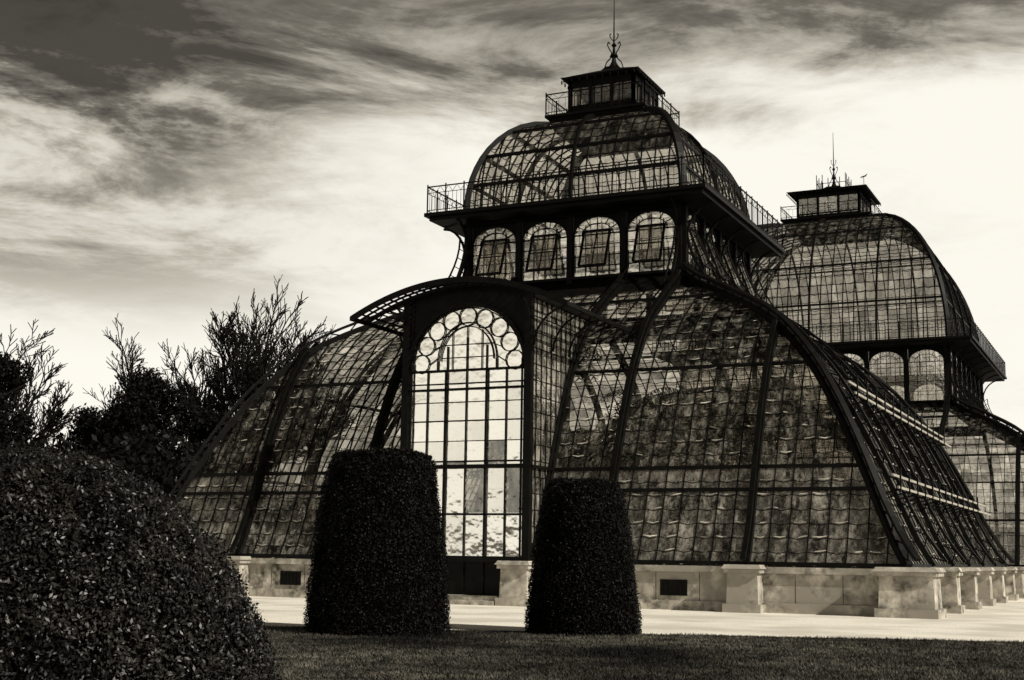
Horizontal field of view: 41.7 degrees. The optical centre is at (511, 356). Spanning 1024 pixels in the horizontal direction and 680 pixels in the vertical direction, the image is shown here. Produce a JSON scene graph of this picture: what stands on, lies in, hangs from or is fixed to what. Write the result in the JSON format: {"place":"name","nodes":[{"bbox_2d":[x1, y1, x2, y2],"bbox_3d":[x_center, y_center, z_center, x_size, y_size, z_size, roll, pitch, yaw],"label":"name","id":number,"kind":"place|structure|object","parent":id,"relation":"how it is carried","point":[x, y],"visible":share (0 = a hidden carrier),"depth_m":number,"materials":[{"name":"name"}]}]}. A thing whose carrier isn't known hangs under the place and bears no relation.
{"place":"outdoors","nodes":[
{"label":"outdoors","id":0,"kind":"place"},
{"bbox_2d":[0,0,1023,564],"label":"sky","id":1,"kind":"structure","parent":0,"point":[163,162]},
{"bbox_2d":[244,596,1023,641],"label":"gravel path","id":2,"kind":"structure","parent":0,"point":[1001,621],"depth_m":34.67,"materials":[{"name":"beige gravel"}]},
{"bbox_2d":[249,625,1023,679],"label":"lawn","id":3,"kind":"structure","parent":0,"point":[469,673],"depth_m":21.79,"materials":[{"name":"plant"}]},
{"bbox_2d":[0,441,283,679],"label":"clipped round bush","id":4,"kind":"object","parent":3,"relation":"on","point":[100,579],"visible":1,"depth_m":10.70,"materials":[{"name":"black plant"}]},
{"bbox_2d":[302,446,451,636],"bbox_3d":[-2.748,3.799,27.920,3.046,3.884,3.067,-3,-9,25],"label":"topiary cone","id":5,"kind":"object","parent":3,"relation":"on","point":[379,563],"visible":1,"depth_m":26.89,"materials":[{"name":"black plant"}]},
{"bbox_2d":[523,476,641,636],"bbox_3d":[1.552,4.264,28.880,2.596,3.365,2.489,-3,-9,25],"label":"topiary cone","id":6,"kind":"object","parent":3,"relation":"on","point":[582,582],"visible":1,"depth_m":28.06,"materials":[{"name":"black plant"}]},
{"label":"ground","id":7,"kind":"structure","parent":0,"visible":0},
{"bbox_2d":[0,351,36,450],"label":"evergreen tree","id":8,"kind":"object","parent":7,"relation":"on","point":[12,380],"visible":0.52,"depth_m":66.56,"materials":[{"name":"black plant"}]},
{"bbox_2d":[0,319,80,452],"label":"bare tree","id":9,"kind":"object","parent":7,"relation":"on","point":[52,415],"visible":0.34,"depth_m":77.59,"materials":[{"name":"black plant"}]},
{"bbox_2d":[59,403,121,457],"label":"evergreen tree","id":10,"kind":"object","parent":7,"relation":"on","point":[85,420],"visible":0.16,"depth_m":71.74,"materials":[{"name":"black plant"}]},
{"bbox_2d":[83,314,185,443],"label":"bare tree","id":11,"kind":"object","parent":7,"relation":"on","point":[131,358],"visible":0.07,"depth_m":94.46,"materials":[{"name":"black plant"}]},
{"bbox_2d":[0,425,270,549],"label":"shrubbery","id":12,"kind":"object","parent":7,"relation":"on","point":[157,460],"visible":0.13,"depth_m":62.18,"materials":[{"name":"plant"}]},
{"bbox_2d":[93,365,205,476],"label":"evergreen tree","id":13,"kind":"object","parent":7,"relation":"on","point":[147,400],"visible":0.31,"depth_m":69.32,"materials":[{"name":"black plant"}]},
{"bbox_2d":[155,338,247,444],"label":"bare tree","id":14,"kind":"object","parent":7,"relation":"on","point":[180,376],"visible":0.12,"depth_m":89.63,"materials":[{"name":"black plant"}]},
{"bbox_2d":[181,408,256,552],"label":"evergreen tree","id":15,"kind":"object","parent":7,"relation":"on","point":[204,428],"visible":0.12,"depth_m":73.31,"materials":[{"name":"black plant"}]},
{"bbox_2d":[174,274,345,500],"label":"bare tree","id":16,"kind":"object","parent":7,"relation":"on","point":[247,375],"visible":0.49,"depth_m":84.30,"materials":[{"name":"black plant"}]},
{"bbox_2d":[270,324,358,549],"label":"bare tree","id":17,"kind":"object","parent":7,"relation":"on","point":[346,425],"visible":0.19,"depth_m":106.10,"materials":[{"name":"black plant"}]},
{"bbox_2d":[159,0,1023,618],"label":"palm house greenhouse","id":18,"kind":"object","parent":7,"relation":"on","point":[913,540],"visible":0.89,"depth_m":52.01,"materials":[{"name":"metal"}]}
]}

